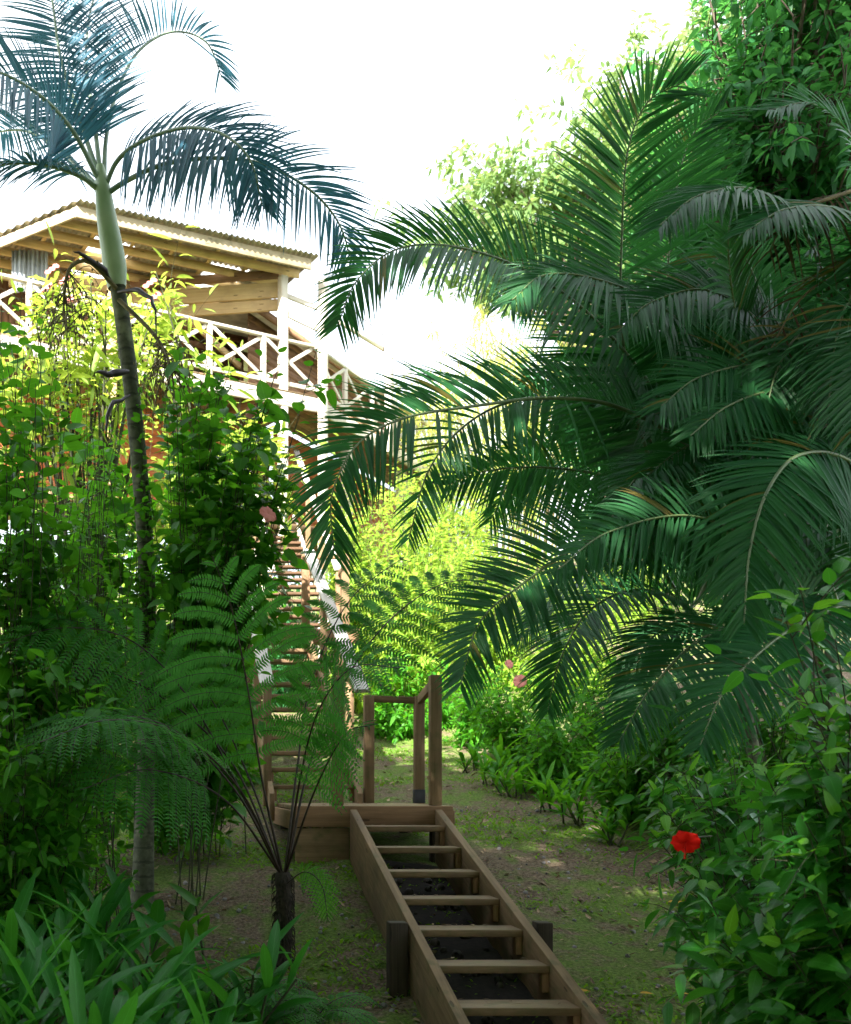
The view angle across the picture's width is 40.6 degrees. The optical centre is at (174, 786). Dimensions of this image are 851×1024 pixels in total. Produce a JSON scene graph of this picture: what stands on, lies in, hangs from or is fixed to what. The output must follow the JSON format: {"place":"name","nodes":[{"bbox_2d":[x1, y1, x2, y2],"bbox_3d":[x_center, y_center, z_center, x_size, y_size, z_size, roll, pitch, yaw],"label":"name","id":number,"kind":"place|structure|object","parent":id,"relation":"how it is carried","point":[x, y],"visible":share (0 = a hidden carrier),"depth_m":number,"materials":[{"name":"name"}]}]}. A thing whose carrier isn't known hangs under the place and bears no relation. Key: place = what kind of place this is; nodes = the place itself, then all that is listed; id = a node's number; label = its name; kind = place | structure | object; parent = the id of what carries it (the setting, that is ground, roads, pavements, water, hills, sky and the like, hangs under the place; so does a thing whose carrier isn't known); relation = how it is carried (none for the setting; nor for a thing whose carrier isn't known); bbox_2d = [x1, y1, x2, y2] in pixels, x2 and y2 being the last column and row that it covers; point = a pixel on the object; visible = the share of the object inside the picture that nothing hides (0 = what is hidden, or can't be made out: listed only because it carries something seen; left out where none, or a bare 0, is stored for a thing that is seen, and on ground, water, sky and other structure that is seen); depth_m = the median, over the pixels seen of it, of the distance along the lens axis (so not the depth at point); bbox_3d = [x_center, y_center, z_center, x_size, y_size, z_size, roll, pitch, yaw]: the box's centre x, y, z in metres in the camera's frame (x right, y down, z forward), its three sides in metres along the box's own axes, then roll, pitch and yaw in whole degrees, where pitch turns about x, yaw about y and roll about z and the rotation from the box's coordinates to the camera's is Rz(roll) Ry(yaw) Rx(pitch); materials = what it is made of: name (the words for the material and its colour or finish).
{"place":"outdoors","nodes":[
{"label":"outdoors","id":0,"kind":"place"},
{"bbox_2d":[0,0,745,593],"label":"sky","id":1,"kind":"structure","parent":0,"point":[391,86],"materials":[{"name":"white"}]},
{"bbox_2d":[0,557,850,1023],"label":"ground","id":2,"kind":"structure","parent":0,"point":[240,885],"depth_m":8.84,"materials":[{"name":"soil"}]},
{"bbox_2d":[0,928,96,1023],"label":"ginger plant","id":3,"kind":"object","parent":2,"relation":"on","point":[47,943],"visible":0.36,"depth_m":5.38,"materials":[{"name":"green plant"}]},
{"bbox_2d":[0,904,98,1023],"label":"ginger plant","id":4,"kind":"object","parent":2,"relation":"on","point":[30,969],"visible":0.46,"depth_m":5.23,"materials":[{"name":"green plant"}]},
{"bbox_2d":[0,647,134,1014],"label":"hibiscus shrub","id":5,"kind":"object","parent":2,"relation":"on","point":[28,839],"visible":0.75,"depth_m":6.57,"materials":[{"name":"green plant"}]},
{"bbox_2d":[0,284,138,911],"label":"hibiscus shrub","id":6,"kind":"object","parent":2,"relation":"on","point":[21,562],"visible":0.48,"depth_m":7.29,"materials":[{"name":"green plant"}]},
{"bbox_2d":[0,873,143,1023],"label":"ginger plant","id":7,"kind":"object","parent":2,"relation":"on","point":[9,926],"visible":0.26,"depth_m":5.89,"materials":[{"name":"green plant"}]},
{"bbox_2d":[5,384,143,926],"bbox_3d":[-0.736,-1.000,7.743,0.810,4.191,1.640,0,0,13],"label":"climbing vine","id":8,"kind":"object","parent":2,"relation":"on","point":[89,702],"visible":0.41,"depth_m":8.00,"materials":[{"name":"green plant"}]},
{"bbox_2d":[0,911,162,1023],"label":"ginger plant","id":9,"kind":"object","parent":2,"relation":"on","point":[46,970],"visible":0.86,"depth_m":5.02,"materials":[{"name":"green plant"}]},
{"bbox_2d":[0,403,174,735],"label":"hibiscus shrub","id":10,"kind":"object","parent":2,"relation":"on","point":[69,470],"visible":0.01,"depth_m":12.39,"materials":[{"name":"green plant"}]},
{"bbox_2d":[44,853,131,997],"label":"ginger plant","id":11,"kind":"object","parent":2,"relation":"on","point":[84,893],"visible":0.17,"depth_m":6.84,"materials":[{"name":"green plant"}]},
{"bbox_2d":[25,403,169,875],"bbox_3d":[-0.748,-1.123,9.273,1.411,4.131,1.548,0,0,0],"label":"hibiscus shrub","id":12,"kind":"object","parent":2,"relation":"on","point":[122,509],"visible":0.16,"depth_m":9.05,"materials":[{"name":"green plant"}]},
{"bbox_2d":[26,888,176,1023],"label":"ginger plant","id":13,"kind":"object","parent":2,"relation":"on","point":[88,943],"visible":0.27,"depth_m":5.74,"materials":[{"name":"green plant"}]},
{"bbox_2d":[0,220,210,545],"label":"plumeria","id":14,"kind":"object","parent":2,"relation":"on","point":[84,373],"visible":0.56,"depth_m":12.79,"materials":[{"name":"green plant"}]},
{"bbox_2d":[48,383,169,706],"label":"hill shrub","id":15,"kind":"object","parent":2,"relation":"on","point":[156,427],"visible":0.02,"depth_m":16.64,"materials":[{"name":"green plant"}]},
{"bbox_2d":[53,945,178,1023],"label":"ginger plant","id":16,"kind":"object","parent":2,"relation":"on","point":[120,1008],"visible":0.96,"depth_m":4.62,"materials":[{"name":"green plant"}]},
{"bbox_2d":[55,952,206,1023],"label":"ginger plant","id":17,"kind":"object","parent":2,"relation":"on","point":[167,992],"visible":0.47,"depth_m":5.33,"materials":[{"name":"green plant"}]},
{"bbox_2d":[44,901,222,1009],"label":"ginger plant","id":18,"kind":"object","parent":2,"relation":"on","point":[140,920],"visible":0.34,"depth_m":6.17,"materials":[{"name":"green plant"}]},
{"bbox_2d":[59,605,221,854],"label":"hibiscus shrub","id":19,"kind":"object","parent":2,"relation":"on","point":[163,837],"visible":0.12,"depth_m":9.93,"materials":[{"name":"green plant"}]},
{"bbox_2d":[72,862,218,999],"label":"ginger plant","id":20,"kind":"object","parent":2,"relation":"on","point":[154,910],"visible":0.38,"depth_m":6.76,"materials":[{"name":"green plant"}]},
{"bbox_2d":[134,987,246,1023],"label":"ginger plant","id":21,"kind":"object","parent":2,"relation":"on","point":[225,1015],"visible":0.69,"depth_m":5.11,"materials":[{"name":"green plant"}]},
{"bbox_2d":[0,0,381,906],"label":"palm tree","id":22,"kind":"object","parent":2,"relation":"on","point":[60,106],"visible":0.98,"depth_m":8.06,"materials":[{"name":"green plant"}]},
{"bbox_2d":[108,374,199,910],"bbox_3d":[-0.189,-1.077,8.417,0.570,4.073,0.657,0,0,-25],"label":"climbing vine","id":23,"kind":"object","parent":22,"relation":"attached to","point":[142,511],"visible":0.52,"depth_m":8.33,"materials":[{"name":"green plant"}]},
{"bbox_2d":[114,971,270,1023],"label":"fern","id":24,"kind":"object","parent":2,"relation":"on","point":[221,983],"visible":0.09,"depth_m":6.50,"materials":[{"name":"green plant"}]},
{"bbox_2d":[166,882,221,960],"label":"ginger plant","id":25,"kind":"object","parent":2,"relation":"on","point":[202,925],"visible":0.69,"depth_m":7.58,"materials":[{"name":"green plant"}]},
{"bbox_2d":[134,970,257,1023],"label":"ginger plant","id":26,"kind":"object","parent":2,"relation":"on","point":[181,1017],"visible":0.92,"depth_m":4.78,"materials":[{"name":"green plant"}]},
{"bbox_2d":[118,925,286,1023],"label":"ginger plant","id":27,"kind":"object","parent":2,"relation":"on","point":[214,976],"visible":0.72,"depth_m":5.68,"materials":[{"name":"green plant"}]},
{"bbox_2d":[137,365,281,861],"bbox_3d":[0.235,-1.464,9.510,1.246,4.228,1.424,0,0,-33],"label":"hibiscus shrub","id":28,"kind":"object","parent":2,"relation":"on","point":[228,794],"visible":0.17,"depth_m":9.40,"materials":[{"name":"green plant"}]},
{"bbox_2d":[166,673,278,785],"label":"hill shrub","id":29,"kind":"object","parent":2,"relation":"on","point":[256,779],"visible":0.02,"depth_m":13.36,"materials":[{"name":"green plant"}]},
{"bbox_2d":[108,225,338,650],"bbox_3d":[0.498,-3.357,13.698,2.913,6.555,2.368,0,0,0],"label":"plumeria","id":30,"kind":"object","parent":2,"relation":"on","point":[165,304],"visible":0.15,"depth_m":13.35,"materials":[{"name":"green plant"}]},
{"bbox_2d":[0,199,461,680],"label":"house","id":31,"kind":"structure","parent":2,"relation":"on","point":[252,278],"depth_m":21.77,"materials":[{"name":"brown wood"}]},
{"bbox_2d":[12,249,48,292],"bbox_3d":[-2.740,-9.757,20.811,0.696,0.794,0.127,0,0,0],"label":"curtain","id":32,"kind":"object","parent":31,"relation":"hanging from","point":[27,264],"visible":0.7,"depth_m":20.81,"materials":[{"name":"grey fabric"}]},
{"bbox_2d":[254,450,340,648],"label":"staircase","id":33,"kind":"structure","parent":31,"relation":"attached to","point":[300,542],"depth_m":19.43,"materials":[{"name":"brown wood"}]},
{"bbox_2d":[130,342,342,904],"bbox_3d":[0.389,-1.141,8.059,1.244,4.114,1.487,0,0,-37],"label":"hibiscus shrub","id":34,"kind":"object","parent":2,"relation":"on","point":[230,515],"visible":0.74,"depth_m":7.98,"materials":[{"name":"green plant"}]},
{"bbox_2d":[0,552,491,968],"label":"tree fern","id":35,"kind":"object","parent":2,"relation":"on","point":[174,676],"visible":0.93,"depth_m":7.10,"materials":[{"name":"green plant"}]},
{"bbox_2d":[176,976,332,1023],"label":"fern","id":36,"kind":"object","parent":2,"relation":"on","point":[305,1007],"visible":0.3,"depth_m":6.24,"materials":[{"name":"green plant"}]},
{"bbox_2d":[199,911,314,1023],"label":"ginger plant","id":37,"kind":"object","parent":2,"relation":"on","point":[267,977],"visible":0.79,"depth_m":5.95,"materials":[{"name":"green plant"}]},
{"bbox_2d":[242,527,286,763],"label":"hill shrub","id":38,"kind":"object","parent":2,"relation":"on","point":[267,623],"depth_m":15.63,"materials":[{"name":"green plant"}]},
{"bbox_2d":[257,557,314,706],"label":"staircase","id":39,"kind":"structure","parent":2,"relation":"on","point":[283,690],"depth_m":19.52,"materials":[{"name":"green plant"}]},
{"bbox_2d":[206,983,383,1023],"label":"fern","id":40,"kind":"object","parent":2,"relation":"on","point":[325,1016],"visible":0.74,"depth_m":6.10,"materials":[{"name":"green plant"}]},
{"bbox_2d":[243,553,358,755],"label":"landing platform","id":41,"kind":"structure","parent":2,"relation":"on","point":[305,583],"depth_m":15.35,"materials":[{"name":"brown wood"}]},
{"bbox_2d":[315,477,404,713],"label":"sunny bush","id":42,"kind":"object","parent":2,"relation":"on","point":[331,578],"visible":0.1,"depth_m":19.17,"materials":[{"name":"green plant"}]},
{"bbox_2d":[273,675,454,862],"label":"landing platform","id":43,"kind":"structure","parent":2,"relation":"on","point":[314,845],"depth_m":9.40,"materials":[{"name":"brown wood"}]},
{"bbox_2d":[246,549,369,820],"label":"staircase","id":44,"kind":"structure","parent":43,"relation":"on","point":[268,770],"depth_m":12.10,"materials":[{"name":"brown wood"}]},
{"bbox_2d":[54,724,719,1023],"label":"weeds","id":45,"kind":"object","parent":2,"relation":"on","point":[480,838],"visible":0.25,"depth_m":9.32,"materials":[{"name":"green plant"}]},
{"bbox_2d":[97,741,690,1023],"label":"fallen leaves","id":46,"kind":"object","parent":2,"relation":"on","point":[435,951],"depth_m":9.25,"materials":[{"name":"plant"}]},
{"bbox_2d":[105,802,687,1020],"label":"pebbles","id":47,"kind":"object","parent":2,"relation":"on","point":[339,978],"visible":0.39,"depth_m":8.44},
{"bbox_2d":[354,638,442,743],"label":"path shrub","id":48,"kind":"object","parent":2,"relation":"on","point":[393,722],"visible":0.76,"depth_m":17.39,"materials":[{"name":"green plant"}]},
{"bbox_2d":[343,461,468,717],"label":"sunny bush","id":49,"kind":"object","parent":2,"relation":"on","point":[413,636],"visible":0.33,"depth_m":18.27,"materials":[{"name":"green plant"}]},
{"bbox_2d":[395,655,476,733],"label":"path shrub","id":50,"kind":"object","parent":2,"relation":"on","point":[446,706],"visible":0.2,"depth_m":17.86,"materials":[{"name":"green plant"}]},
{"bbox_2d":[373,433,513,653],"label":"sunny bush","id":51,"kind":"object","parent":2,"relation":"on","point":[456,512],"visible":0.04,"depth_m":22.74,"materials":[{"name":"green plant"}]},
{"bbox_2d":[359,430,528,678],"bbox_3d":[5.170,-4.287,21.482,3.360,5.303,2.029,0,0,0],"label":"sunny bush","id":52,"kind":"object","parent":2,"relation":"on","point":[431,562],"visible":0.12,"depth_m":21.32,"materials":[{"name":"green plant"}]},
{"bbox_2d":[374,331,539,563],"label":"bamboo","id":53,"kind":"object","parent":2,"relation":"on","point":[427,451],"visible":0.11,"depth_m":26.40,"materials":[{"name":"green plant"}]},
{"bbox_2d":[444,743,490,772],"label":"border plant","id":54,"kind":"object","parent":2,"relation":"on","point":[471,750],"visible":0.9,"depth_m":14.03,"materials":[{"name":"green plant"}]},
{"bbox_2d":[384,860,552,1023],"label":"wet soil","id":55,"kind":"structure","parent":2,"relation":"on","point":[482,987],"depth_m":7.46,"materials":[{"name":"black soil"}]},
{"bbox_2d":[393,867,522,1023],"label":"stones","id":56,"kind":"object","parent":55,"relation":"on","point":[458,954],"visible":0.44,"depth_m":7.50,"materials":[{"name":"grey stone"}]},
{"bbox_2d":[442,658,514,750],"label":"path shrub","id":57,"kind":"object","parent":2,"relation":"on","point":[464,733],"visible":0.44,"depth_m":16.47,"materials":[{"name":"green plant"}]},
{"bbox_2d":[350,809,607,1023],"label":"staircase","id":58,"kind":"structure","parent":2,"relation":"on","point":[509,932],"depth_m":6.95,"materials":[{"name":"brown wood"}]},
{"bbox_2d":[304,802,587,1004],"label":"fallen leaves","id":59,"kind":"object","parent":58,"relation":"on","point":[445,924],"depth_m":7.15,"materials":[{"name":"brown plant"}]},
{"bbox_2d":[425,476,549,692],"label":"sunny bush","id":60,"kind":"object","parent":2,"relation":"on","point":[497,661],"visible":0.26,"depth_m":19.78,"materials":[{"name":"green plant"}]},
{"bbox_2d":[469,747,513,785],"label":"border plant","id":61,"kind":"object","parent":2,"relation":"on","point":[485,766],"visible":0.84,"depth_m":12.83,"materials":[{"name":"green plant"}]},
{"bbox_2d":[401,310,591,631],"bbox_3d":[7.076,-6.600,24.114,4.256,6.883,4.232,0,0,0],"label":"bamboo","id":62,"kind":"object","parent":2,"relation":"on","point":[444,416],"visible":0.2,"depth_m":23.97,"materials":[{"name":"green plant"}]},
{"bbox_2d":[479,733,524,775],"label":"border plant","id":63,"kind":"object","parent":2,"relation":"on","point":[501,751],"visible":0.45,"depth_m":13.79,"materials":[{"name":"green plant"}]},
{"bbox_2d":[443,660,571,769],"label":"path shrub","id":64,"kind":"object","parent":2,"relation":"on","point":[496,727],"visible":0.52,"depth_m":14.49,"materials":[{"name":"green plant"}]},
{"bbox_2d":[476,754,542,799],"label":"border plant","id":65,"kind":"object","parent":2,"relation":"on","point":[518,776],"visible":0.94,"depth_m":12.25,"materials":[{"name":"green plant"}]},
{"bbox_2d":[456,299,592,614],"bbox_3d":[8.755,-7.824,26.199,4.307,7.694,4.077,0,0,0],"label":"bamboo","id":66,"kind":"object","parent":2,"relation":"on","point":[497,359],"visible":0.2,"depth_m":26.18,"materials":[{"name":"green plant"}]},
{"bbox_2d":[516,760,586,813],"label":"border plant","id":67,"kind":"object","parent":2,"relation":"on","point":[546,792],"visible":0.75,"depth_m":11.46,"materials":[{"name":"green plant"}]},
{"bbox_2d":[372,0,745,583],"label":"pale tree","id":68,"kind":"object","parent":2,"relation":"on","point":[507,196],"visible":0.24,"depth_m":29.26,"materials":[{"name":"green plant"}]},
{"bbox_2d":[507,693,616,799],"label":"path shrub","id":69,"kind":"object","parent":2,"relation":"on","point":[551,748],"visible":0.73,"depth_m":12.31,"materials":[{"name":"green plant"}]},
{"bbox_2d":[281,35,850,816],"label":"palm clump","id":70,"kind":"object","parent":2,"relation":"on","point":[723,373],"visible":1,"depth_m":6.81,"materials":[{"name":"green plant"}]},
{"bbox_2d":[497,531,636,701],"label":"sunny bush","id":71,"kind":"object","parent":2,"relation":"on","point":[593,653],"visible":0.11,"depth_m":18.79,"materials":[{"name":"green plant"}]},
{"bbox_2d":[541,773,610,826],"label":"border plant","id":72,"kind":"object","parent":2,"relation":"on","point":[568,799],"visible":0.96,"depth_m":10.73,"materials":[{"name":"green plant"}]},
{"bbox_2d":[527,632,680,770],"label":"path shrub","id":73,"kind":"object","parent":2,"relation":"on","point":[584,701],"visible":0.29,"depth_m":12.94,"materials":[{"name":"green plant"}]},
{"bbox_2d":[578,804,650,846],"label":"border plant","id":74,"kind":"object","parent":2,"relation":"on","point":[609,827],"visible":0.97,"depth_m":10.00,"materials":[{"name":"green plant"}]},
{"bbox_2d":[545,477,705,629],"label":"sunny bush","id":75,"kind":"object","parent":2,"relation":"on","point":[642,611],"visible":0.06,"depth_m":23.70,"materials":[{"name":"green plant"}]},
{"bbox_2d":[574,694,685,825],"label":"path shrub","id":76,"kind":"object","parent":2,"relation":"on","point":[620,783],"visible":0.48,"depth_m":10.49,"materials":[{"name":"green plant"}]},
{"bbox_2d":[603,660,770,830],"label":"path shrub","id":77,"kind":"object","parent":2,"relation":"on","point":[659,752],"visible":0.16,"depth_m":9.86,"materials":[{"name":"green plant"}]},
{"bbox_2d":[553,342,850,688],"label":"leafy tree","id":78,"kind":"object","parent":2,"relation":"on","point":[684,591],"depth_m":14.39,"materials":[{"name":"green plant"}]},
{"bbox_2d":[601,0,850,769],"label":"leafy tree","id":79,"kind":"object","parent":2,"relation":"on","point":[799,43],"visible":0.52,"depth_m":9.97,"materials":[{"name":"green plant"}]},
{"bbox_2d":[613,705,838,1023],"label":"red hibiscus","id":80,"kind":"object","parent":2,"relation":"on","point":[688,926],"visible":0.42,"depth_m":5.73,"materials":[{"name":"green plant"}]},
{"bbox_2d":[635,714,838,914],"bbox_3d":[3.837,0.477,7.177,1.586,1.917,1.231,0,0,0],"label":"red hibiscus","id":81,"kind":"object","parent":2,"relation":"on","point":[724,807],"visible":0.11,"depth_m":7.12,"materials":[{"name":"green plant"}]},
{"bbox_2d":[651,778,850,1023],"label":"red hibiscus","id":82,"kind":"object","parent":2,"relation":"on","point":[814,987],"visible":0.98,"depth_m":4.29,"materials":[{"name":"green plant"}]},
{"bbox_2d":[704,555,850,968],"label":"red hibiscus","id":83,"kind":"object","parent":2,"relation":"on","point":[788,798],"visible":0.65,"depth_m":4.47,"materials":[{"name":"green plant"}]},
{"bbox_2d":[716,641,850,811],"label":"path shrub","id":84,"kind":"object","parent":2,"relation":"on","point":[781,741],"visible":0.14,"depth_m":9.02,"materials":[{"name":"green plant"}]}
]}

